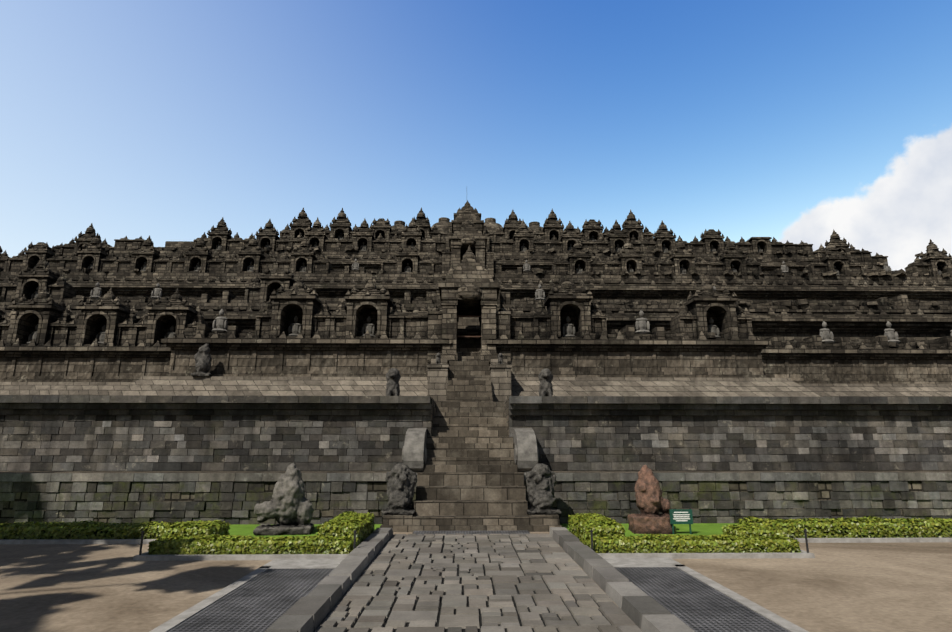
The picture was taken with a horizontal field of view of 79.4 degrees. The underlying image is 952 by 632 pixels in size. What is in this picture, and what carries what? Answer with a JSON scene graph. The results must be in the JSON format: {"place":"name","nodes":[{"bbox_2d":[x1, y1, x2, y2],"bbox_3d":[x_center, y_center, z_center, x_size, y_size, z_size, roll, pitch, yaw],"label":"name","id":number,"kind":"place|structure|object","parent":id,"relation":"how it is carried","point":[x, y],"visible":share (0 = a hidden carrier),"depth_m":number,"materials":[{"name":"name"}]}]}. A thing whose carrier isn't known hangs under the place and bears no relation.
{"place":"outdoors","nodes":[
{"label":"outdoors","id":0,"kind":"place"},
{"bbox_2d":[165,208,484,246],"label":"great stupa","id":1,"kind":"object","parent":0,"point":[178,243],"visible":0.02,"depth_m":51.29,"materials":[{"name":"grey stone"}]},
{"bbox_2d":[386,368,400,395],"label":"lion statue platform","id":2,"kind":"structure","parent":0,"point":[393,376],"depth_m":18.10,"materials":[{"name":"stone"}]},
{"bbox_2d":[446,361,492,401],"bbox_3d":[-0.236,2.309,20.082,1.480,1.779,3.350,0,-13,-1],"label":"stair","id":3,"kind":"object","parent":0,"point":[469,381],"visible":0.69,"depth_m":19.59,"materials":[{"name":"stone"}]},
{"bbox_2d":[0,395,951,470],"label":"base wall blocks","id":4,"kind":"structure","parent":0,"point":[628,420],"depth_m":15.44,"materials":[{"name":"grey stone"}]},
{"bbox_2d":[0,532,951,631],"bbox_3d":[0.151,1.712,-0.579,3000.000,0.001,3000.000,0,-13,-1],"label":"dirt ground","id":5,"kind":"structure","parent":0,"point":[873,587],"depth_m":7.67,"materials":[{"name":"beige soil"}]},
{"bbox_2d":[380,402,561,531],"bbox_3d":[-0.159,3.808,15.584,3.980,3.146,5.550,0,-13,-1],"label":"stair","id":6,"kind":"object","parent":5,"relation":"on","point":[470,478],"visible":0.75,"depth_m":13.88,"materials":[{"name":"stone"}]},
{"bbox_2d":[381,463,416,514],"bbox_3d":[-1.736,3.977,13.206,0.780,1.137,0.736,-1,-13,6],"label":"stair guardian statue","id":7,"kind":"object","parent":6,"relation":"on","point":[400,479],"visible":0.98,"depth_m":13.01,"materials":[{"name":"stone"}]},
{"bbox_2d":[402,428,538,471],"bbox_3d":[-0.144,3.447,14.846,3.460,1.120,1.250,0,-13,-1],"label":"stair balustrade","id":8,"kind":"object","parent":6,"relation":"attached to","point":[414,454],"visible":0.94,"depth_m":14.32,"materials":[{"name":"stone"}]},
{"bbox_2d":[526,463,561,514],"bbox_3d":[1.509,3.991,13.267,0.780,1.137,0.736,2,-13,-8],"label":"stair guardian statue","id":9,"kind":"object","parent":6,"relation":"on","point":[541,481],"visible":1,"depth_m":13.06,"materials":[{"name":"stone"}]},
{"bbox_2d":[139,529,808,554],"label":"planter posts and rope","id":10,"kind":"object","parent":5,"relation":"on","point":[355,531],"visible":0.85,"depth_m":9.61,"materials":[{"name":"black paint"}]},
{"bbox_2d":[0,538,951,560],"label":"concrete planter kerb","id":11,"kind":"structure","parent":5,"relation":"on","point":[145,556],"depth_m":9.56,"materials":[{"name":"grey concrete"}]},
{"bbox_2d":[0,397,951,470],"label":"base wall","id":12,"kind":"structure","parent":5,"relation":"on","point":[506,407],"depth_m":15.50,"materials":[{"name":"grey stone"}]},
{"bbox_2d":[427,359,511,401],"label":"stair cheek blocks","id":13,"kind":"structure","parent":12,"relation":"on","point":[500,379],"depth_m":19.77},
{"bbox_2d":[436,353,440,363],"bbox_3d":[-1.336,1.536,20.274,0.246,0.447,0.359,0,-13,-1],"label":"lion statue cheek","id":14,"kind":"object","parent":13,"relation":"on","point":[438,359],"visible":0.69,"depth_m":20.17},
{"bbox_2d":[498,353,502,363],"bbox_3d":[0.864,1.545,20.315,0.246,0.447,0.359,0,-13,-1],"label":"lion statue cheek","id":15,"kind":"object","parent":13,"relation":"on","point":[500,358],"visible":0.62,"depth_m":20.21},
{"bbox_2d":[0,229,951,359],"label":"temple terrace walls","id":16,"kind":"structure","parent":12,"relation":"on","point":[931,323],"depth_m":28.91,"materials":[{"name":"grey stone"}]},
{"bbox_2d":[0,310,4,321],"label":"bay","id":17,"kind":"object","parent":16,"relation":"on","point":[1,314],"visible":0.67,"depth_m":24.73,"materials":[{"name":"stone"}]},
{"bbox_2d":[0,246,10,270],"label":"bay","id":18,"kind":"object","parent":16,"relation":"on","point":[4,257],"visible":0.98,"depth_m":35.04,"materials":[{"name":"stone"}]},
{"bbox_2d":[6,242,64,271],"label":"bay","id":19,"kind":"object","parent":16,"relation":"on","point":[32,256],"visible":0.67,"depth_m":35.07,"materials":[{"name":"stone"}]},
{"bbox_2d":[0,286,72,345],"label":"bay","id":20,"kind":"object","parent":16,"relation":"on","point":[42,318],"visible":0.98,"depth_m":23.81,"materials":[{"name":"stone"}]},
{"bbox_2d":[1,256,76,301],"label":"bay","id":21,"kind":"object","parent":16,"relation":"on","point":[35,281],"visible":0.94,"depth_m":28.48,"materials":[{"name":"stone"}]},
{"bbox_2d":[60,223,111,256],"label":"bay","id":22,"kind":"object","parent":16,"relation":"on","point":[72,246],"visible":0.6,"depth_m":42.92,"materials":[{"name":"stone"}]},
{"bbox_2d":[61,233,118,271],"bbox_3d":[-23.669,-3.902,35.584,3.250,2.726,1.091,0,-13,-2],"label":"bay","id":23,"kind":"object","parent":16,"relation":"on","point":[95,256],"visible":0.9,"depth_m":35.12,"materials":[{"name":"stone"}]},
{"bbox_2d":[64,282,123,302],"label":"bay","id":24,"kind":"object","parent":16,"relation":"on","point":[95,294],"visible":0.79,"depth_m":28.46,"materials":[{"name":"stone"}]},
{"bbox_2d":[64,288,137,345],"bbox_3d":[-15.695,0.075,24.356,2.850,2.710,1.330,0,-13,-1],"label":"bay","id":25,"kind":"object","parent":16,"relation":"on","point":[106,318],"visible":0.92,"depth_m":23.85,"materials":[{"name":"stone"}]},
{"bbox_2d":[115,235,171,271],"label":"bay","id":26,"kind":"object","parent":16,"relation":"on","point":[145,257],"visible":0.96,"depth_m":35.17,"materials":[{"name":"stone"}]},
{"bbox_2d":[124,283,183,302],"bbox_3d":[-15.996,-1.085,28.908,3.000,1.148,0.945,0,-13,-1],"label":"seated statue","id":27,"kind":"object","parent":16,"relation":"on","point":[156,293],"visible":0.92,"depth_m":28.50,"materials":[{"name":"stone"}]},
{"bbox_2d":[131,289,207,345],"bbox_3d":[-12.853,0.096,24.407,2.850,2.690,1.330,0,-13,-1],"label":"bay","id":28,"kind":"object","parent":16,"relation":"on","point":[173,315],"visible":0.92,"depth_m":23.91,"materials":[{"name":"stone"}]},
{"bbox_2d":[155,247,188,249],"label":"bay","id":29,"kind":"object","parent":16,"relation":"on","point":[162,248],"visible":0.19,"depth_m":41.41,"materials":[{"name":"stone"}]},
{"bbox_2d":[168,236,223,272],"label":"bay","id":30,"kind":"object","parent":16,"relation":"on","point":[198,256],"visible":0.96,"depth_m":35.23,"materials":[{"name":"stone"}]},
{"bbox_2d":[191,343,212,376],"bbox_3d":[-9.948,1.615,20.916,0.681,1.256,0.694,3,-13,-12],"label":"guardian statue","id":31,"kind":"object","parent":16,"relation":"on","point":[202,358],"visible":0.92,"depth_m":20.76,"materials":[{"name":"stone"}]},
{"bbox_2d":[187,290,244,302],"bbox_3d":[-12.965,-0.838,28.911,3.000,0.668,0.945,0,-13,0],"label":"niche","id":32,"kind":"object","parent":16,"relation":"on","point":[227,295],"visible":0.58,"depth_m":28.53,"materials":[{"name":"stone"}]},
{"bbox_2d":[193,217,242,250],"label":"bay","id":33,"kind":"object","parent":16,"relation":"on","point":[220,238],"visible":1,"depth_m":41.55,"materials":[{"name":"stone"}]},
{"bbox_2d":[184,309,254,337],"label":"bay","id":34,"kind":"object","parent":16,"relation":"on","point":[220,324],"visible":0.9,"depth_m":22.05,"materials":[{"name":"stone"}]},
{"bbox_2d":[222,235,275,272],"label":"bay","id":35,"kind":"object","parent":16,"relation":"on","point":[251,257],"visible":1,"depth_m":35.30,"materials":[{"name":"stone"}]},
{"bbox_2d":[241,219,290,250],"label":"bay","id":36,"kind":"object","parent":16,"relation":"on","point":[267,235],"visible":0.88,"depth_m":41.64,"materials":[{"name":"stone"}]},
{"bbox_2d":[244,267,307,302],"bbox_3d":[-10.027,-1.481,29.079,3.000,1.997,1.197,0,-13,-2],"label":"bay","id":37,"kind":"object","parent":16,"relation":"on","point":[256,291],"visible":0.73,"depth_m":28.64,"materials":[{"name":"stone"}]},
{"bbox_2d":[254,276,330,337],"bbox_3d":[-7.071,-0.311,22.664,2.850,2.705,1.330,0,-13,0],"label":"bay","id":38,"kind":"object","parent":16,"relation":"on","point":[296,308],"visible":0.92,"depth_m":22.16,"materials":[{"name":"stone"}]},
{"bbox_2d":[279,207,311,239],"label":"shrine","id":39,"kind":"object","parent":16,"relation":"on","point":[301,224],"visible":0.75,"depth_m":48.88,"materials":[{"name":"stone"}]},
{"bbox_2d":[276,237,331,272],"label":"bay","id":40,"kind":"object","parent":16,"relation":"on","point":[303,259],"visible":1,"depth_m":35.36,"materials":[{"name":"stone"}]},
{"bbox_2d":[290,217,338,250],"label":"bay","id":41,"kind":"object","parent":16,"relation":"on","point":[315,235],"visible":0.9,"depth_m":41.69,"materials":[{"name":"stone"}]},
{"bbox_2d":[324,207,356,239],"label":"shrine","id":42,"kind":"object","parent":16,"relation":"on","point":[340,226],"visible":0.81,"depth_m":49.00,"materials":[{"name":"stone"}]},
{"bbox_2d":[330,259,377,272],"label":"statue","id":43,"kind":"object","parent":16,"relation":"on","point":[355,265],"visible":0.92,"depth_m":35.34,"materials":[{"name":"stone"}]},
{"bbox_2d":[339,219,386,251],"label":"bay","id":44,"kind":"object","parent":16,"relation":"on","point":[363,239],"visible":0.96,"depth_m":41.75,"materials":[{"name":"stone"}]},
{"bbox_2d":[329,277,403,337],"bbox_3d":[-4.210,-0.291,22.715,2.850,2.688,1.330,0,-13,0],"label":"bay","id":45,"kind":"object","parent":16,"relation":"on","point":[369,306],"visible":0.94,"depth_m":22.21,"materials":[{"name":"stone"}]},
{"bbox_2d":[370,218,400,240],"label":"shrine","id":46,"kind":"object","parent":16,"relation":"on","point":[382,226],"visible":0.5,"depth_m":48.95,"materials":[{"name":"stone"}]},
{"bbox_2d":[391,220,404,231],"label":"stupa","id":47,"kind":"object","parent":16,"relation":"on","point":[399,225],"visible":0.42,"depth_m":56.04,"materials":[{"name":"stone"}]},
{"bbox_2d":[381,245,433,273],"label":"bay","id":48,"kind":"object","parent":16,"relation":"on","point":[408,259],"visible":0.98,"depth_m":35.47,"materials":[{"name":"stone"}]},
{"bbox_2d":[390,292,426,303],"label":"bay","id":49,"kind":"object","parent":16,"relation":"on","point":[407,298],"visible":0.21,"depth_m":28.71,"materials":[{"name":"stone"}]},
{"bbox_2d":[387,218,435,251],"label":"bay","id":50,"kind":"object","parent":16,"relation":"on","point":[411,235],"visible":0.88,"depth_m":41.81,"materials":[{"name":"stone"}]},
{"bbox_2d":[400,207,440,241],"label":"bay","id":51,"kind":"object","parent":16,"relation":"on","point":[421,220],"visible":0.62,"depth_m":49.13,"materials":[{"name":"stone"}]},
{"bbox_2d":[431,217,451,232],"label":"stupa","id":52,"kind":"object","parent":16,"relation":"on","point":[443,224],"visible":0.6,"depth_m":55.02,"materials":[{"name":"stone"}]},
{"bbox_2d":[449,200,485,233],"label":"gate","id":53,"kind":"structure","parent":16,"relation":"on","point":[464,207],"depth_m":49.04,"materials":[{"name":"stone"}]},
{"bbox_2d":[442,219,493,278],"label":"gate","id":54,"kind":"structure","parent":16,"relation":"on","point":[464,238],"depth_m":35.31,"materials":[{"name":"stone"}]},
{"bbox_2d":[446,206,489,261],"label":"gate","id":55,"kind":"structure","parent":16,"relation":"on","point":[458,222],"depth_m":41.67,"materials":[{"name":"stone"}]},
{"bbox_2d":[436,290,500,310],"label":"gate","id":56,"kind":"structure","parent":16,"relation":"on","point":[439,306],"depth_m":28.42,"materials":[{"name":"stone"}]},
{"bbox_2d":[427,245,510,362],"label":"gate","id":57,"kind":"structure","parent":16,"relation":"on","point":[469,286],"depth_m":21.93,"materials":[{"name":"stone"}]},
{"bbox_2d":[457,316,481,336],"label":"gate steel braces","id":58,"kind":"object","parent":57,"relation":"attached to","point":[469,336],"visible":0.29,"depth_m":22.11,"materials":[{"name":"grey metal"}]},
{"bbox_2d":[448,262,489,365],"bbox_3d":[-0.538,-1.963,37.292,2.240,15.250,28.691,0,-13,-1],"label":"axial stair","id":59,"kind":"object","parent":16,"relation":"attached to","point":[468,348],"visible":0.02,"depth_m":23.82,"materials":[{"name":"stone"}]},
{"bbox_2d":[0,241,949,348],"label":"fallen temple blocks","id":60,"kind":"structure","parent":16,"relation":"attached to","point":[797,303],"depth_m":35.21,"materials":[{"name":"grey stone"}]},
{"bbox_2d":[0,253,950,348],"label":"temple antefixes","id":61,"kind":"object","parent":16,"relation":"on","point":[434,336],"visible":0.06,"depth_m":28.25,"materials":[{"name":"grey stone"}]},
{"bbox_2d":[484,218,502,232],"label":"stupa","id":62,"kind":"object","parent":16,"relation":"on","point":[491,224],"visible":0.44,"depth_m":55.12,"materials":[{"name":"stone"}]},
{"bbox_2d":[494,210,533,241],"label":"bay","id":63,"kind":"object","parent":16,"relation":"on","point":[511,224],"visible":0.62,"depth_m":49.24,"materials":[{"name":"stone"}]},
{"bbox_2d":[500,220,547,252],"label":"bay","id":64,"kind":"object","parent":16,"relation":"on","point":[523,238],"visible":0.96,"depth_m":41.96,"materials":[{"name":"stone"}]},
{"bbox_2d":[501,260,552,273],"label":"statue","id":65,"kind":"object","parent":16,"relation":"on","point":[526,268],"visible":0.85,"depth_m":35.54,"materials":[{"name":"stone"}]},
{"bbox_2d":[511,284,545,304],"bbox_3d":[3.252,-1.032,29.273,3.000,1.208,0.945,0,-13,0],"label":"statue","id":66,"kind":"object","parent":16,"relation":"on","point":[539,293],"visible":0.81,"depth_m":28.87,"materials":[{"name":"stone"}]},
{"bbox_2d":[528,221,542,232],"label":"stupa","id":67,"kind":"object","parent":16,"relation":"on","point":[533,226],"visible":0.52,"depth_m":56.43,"materials":[{"name":"stone"}]},
{"bbox_2d":[534,209,565,241],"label":"niche","id":68,"kind":"object","parent":16,"relation":"on","point":[552,226],"visible":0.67,"depth_m":49.31,"materials":[{"name":"stone"}]},
{"bbox_2d":[533,275,606,338],"bbox_3d":[3.655,-0.313,22.874,2.850,2.802,1.330,0,-13,-2],"label":"bay","id":69,"kind":"object","parent":16,"relation":"on","point":[570,310],"visible":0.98,"depth_m":22.37,"materials":[{"name":"stone"}]},
{"bbox_2d":[548,221,595,252],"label":"bay","id":70,"kind":"object","parent":16,"relation":"on","point":[570,235],"visible":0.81,"depth_m":42.05,"materials":[{"name":"stone"}]},
{"bbox_2d":[552,238,605,274],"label":"bay","id":71,"kind":"object","parent":16,"relation":"on","point":[578,259],"visible":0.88,"depth_m":35.68,"materials":[{"name":"stone"}]},
{"bbox_2d":[576,219,608,241],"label":"niche","id":72,"kind":"object","parent":16,"relation":"on","point":[592,229],"visible":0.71,"depth_m":49.34,"materials":[{"name":"stone"}]},
{"bbox_2d":[595,220,642,252],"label":"bay","id":73,"kind":"object","parent":16,"relation":"on","point":[616,239],"visible":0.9,"depth_m":42.12,"materials":[{"name":"stone"}]},
{"bbox_2d":[605,238,656,274],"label":"bay","id":74,"kind":"object","parent":16,"relation":"on","point":[629,259],"visible":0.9,"depth_m":35.75,"materials":[{"name":"stone"}]},
{"bbox_2d":[622,209,653,241],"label":"niche","id":75,"kind":"object","parent":16,"relation":"on","point":[631,225],"visible":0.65,"depth_m":49.40,"materials":[{"name":"stone"}]},
{"bbox_2d":[607,310,672,338],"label":"bay","id":76,"kind":"object","parent":16,"relation":"on","point":[642,324],"visible":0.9,"depth_m":22.35,"materials":[{"name":"stone"}]},
{"bbox_2d":[642,221,689,253],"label":"bay","id":77,"kind":"object","parent":16,"relation":"on","point":[663,240],"visible":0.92,"depth_m":42.16,"materials":[{"name":"stone"}]},
{"bbox_2d":[657,237,709,274],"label":"bay","id":78,"kind":"object","parent":16,"relation":"on","point":[681,261],"visible":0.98,"depth_m":35.82,"materials":[{"name":"stone"}]},
{"bbox_2d":[670,278,752,339],"bbox_3d":[9.364,-0.239,22.970,2.850,2.701,1.330,0,-13,-2],"label":"bay","id":79,"kind":"object","parent":16,"relation":"on","point":[707,308],"visible":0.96,"depth_m":22.47,"materials":[{"name":"stone"}]},
{"bbox_2d":[689,229,737,253],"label":"bay","id":80,"kind":"object","parent":16,"relation":"on","point":[710,241],"visible":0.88,"depth_m":42.20,"materials":[{"name":"stone"}]},
{"bbox_2d":[708,239,760,275],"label":"bay","id":81,"kind":"object","parent":16,"relation":"on","point":[732,258],"visible":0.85,"depth_m":35.86,"materials":[{"name":"stone"}]},
{"bbox_2d":[737,237,784,253],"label":"niche","id":82,"kind":"object","parent":16,"relation":"on","point":[753,245],"visible":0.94,"depth_m":42.26,"materials":[{"name":"stone"}]},
{"bbox_2d":[763,336,795,347],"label":"bay","id":83,"kind":"object","parent":16,"relation":"on","point":[776,341],"visible":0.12,"depth_m":24.25,"materials":[{"name":"stone"}]},
{"bbox_2d":[764,261,812,275],"bbox_3d":[19.411,-2.917,36.236,3.250,1.098,0.861,0,-13,0],"label":"statue","id":84,"kind":"object","parent":16,"relation":"on","point":[783,269],"visible":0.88,"depth_m":35.85,"materials":[{"name":"stone"}]},
{"bbox_2d":[790,321,858,348],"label":"bay","id":85,"kind":"object","parent":16,"relation":"on","point":[823,338],"visible":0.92,"depth_m":24.35,"materials":[{"name":"stone"}]},
{"bbox_2d":[804,241,863,275],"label":"bay","id":86,"kind":"object","parent":16,"relation":"on","point":[832,258],"visible":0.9,"depth_m":35.99,"materials":[{"name":"stone"}]},
{"bbox_2d":[816,229,863,261],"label":"bay","id":87,"kind":"object","parent":16,"relation":"on","point":[843,245],"visible":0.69,"depth_m":44.00,"materials":[{"name":"stone"}]},
{"bbox_2d":[862,294,916,305],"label":"bay","id":88,"kind":"object","parent":16,"relation":"on","point":[903,299],"visible":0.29,"depth_m":29.17,"materials":[{"name":"stone"}]},
{"bbox_2d":[854,321,928,348],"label":"bay","id":89,"kind":"object","parent":16,"relation":"on","point":[890,335],"visible":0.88,"depth_m":24.42,"materials":[{"name":"stone"}]},
{"bbox_2d":[878,262,911,275],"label":"bay","id":90,"kind":"object","parent":16,"relation":"on","point":[886,268],"visible":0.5,"depth_m":36.13,"materials":[{"name":"stone"}]},
{"bbox_2d":[904,239,951,276],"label":"bay","id":91,"kind":"object","parent":16,"relation":"on","point":[933,261],"visible":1,"depth_m":36.13,"materials":[{"name":"stone"}]},
{"bbox_2d":[920,330,951,348],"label":"bay","id":92,"kind":"object","parent":16,"relation":"on","point":[946,341],"visible":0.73,"depth_m":24.44,"materials":[{"name":"stone"}]},
{"bbox_2d":[0,376,951,396],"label":"light stone plinth","id":93,"kind":"object","parent":12,"relation":"on","point":[376,386],"visible":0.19,"depth_m":20.61,"materials":[{"name":"grey stone"}]},
{"bbox_2d":[149,557,807,631],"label":"curb","id":94,"kind":"structure","parent":5,"relation":"on","point":[312,563],"depth_m":8.01,"materials":[{"name":"grey concrete"}]},
{"bbox_2d":[168,530,789,631],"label":"path rubber mats","id":95,"kind":"object","parent":5,"relation":"on","point":[264,601],"visible":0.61,"depth_m":6.79,"materials":[{"name":"black rubber"}]},
{"bbox_2d":[264,527,694,631],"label":"path kerb","id":96,"kind":"structure","parent":5,"relation":"on","point":[316,605],"depth_m":6.92,"materials":[{"name":"grey stone"}]},
{"bbox_2d":[44,523,918,537],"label":"lawn grass","id":97,"kind":"structure","parent":5,"relation":"on","point":[697,529],"depth_m":12.84,"materials":[{"name":"green plant"}]},
{"bbox_2d":[253,463,313,535],"bbox_3d":[-4.144,3.974,12.466,1.260,1.491,0.748,2,-13,-9],"label":"makara statue","id":98,"kind":"object","parent":97,"relation":"on","point":[289,508],"visible":0.96,"depth_m":12.24,"materials":[{"name":"stone"}]},
{"bbox_2d":[0,511,951,554],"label":"hedge","id":99,"kind":"object","parent":97,"relation":"on","point":[209,537],"depth_m":10.25,"materials":[{"name":"green plant"}]},
{"bbox_2d":[628,465,674,533],"bbox_3d":[3.812,4.018,12.609,0.894,1.443,0.676,-1,-13,5],"label":"makara statue","id":100,"kind":"object","parent":97,"relation":"on","point":[651,502],"visible":0.98,"depth_m":12.40,"materials":[{"name":"red stone"}]},
{"bbox_2d":[669,509,692,533],"bbox_3d":[4.353,4.368,12.155,0.480,0.520,0.053,0,-13,-1],"label":"info sign","id":101,"kind":"object","parent":97,"relation":"on","point":[681,516],"visible":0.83,"depth_m":12.15,"materials":[{"name":"green metal"}]},
{"bbox_2d":[0,481,951,523],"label":"base wall blocks","id":102,"kind":"structure","parent":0,"point":[228,504],"depth_m":13.91,"materials":[{"name":"grey stone"}]},
{"bbox_2d":[0,350,951,383],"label":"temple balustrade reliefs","id":103,"kind":"object","parent":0,"point":[344,363],"visible":0.65,"depth_m":21.81,"materials":[{"name":"grey stone"}]},
{"bbox_2d":[0,472,951,481],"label":"wall coping blocks","id":104,"kind":"structure","parent":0,"point":[49,477],"depth_m":14.02,"materials":[{"name":"grey stone"}]},
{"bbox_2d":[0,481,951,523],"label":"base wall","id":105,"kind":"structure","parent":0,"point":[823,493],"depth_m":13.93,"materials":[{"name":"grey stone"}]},
{"bbox_2d":[0,470,951,478],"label":"stone ledge","id":106,"kind":"object","parent":105,"relation":"on","point":[751,471],"depth_m":14.84,"materials":[{"name":"grey stone"}]},
{"bbox_2d":[0,0,951,270],"label":"sky","id":107,"kind":"structure","parent":0,"point":[794,121],"materials":[{"name":"blue"}]},
{"bbox_2d":[316,533,642,631],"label":"path paving","id":108,"kind":"structure","parent":0,"point":[572,575],"depth_m":7.23,"materials":[{"name":"grey stone"}]},
{"bbox_2d":[538,368,552,395],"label":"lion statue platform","id":109,"kind":"structure","parent":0,"point":[545,375],"depth_m":18.19,"materials":[{"name":"stone"}]}
]}

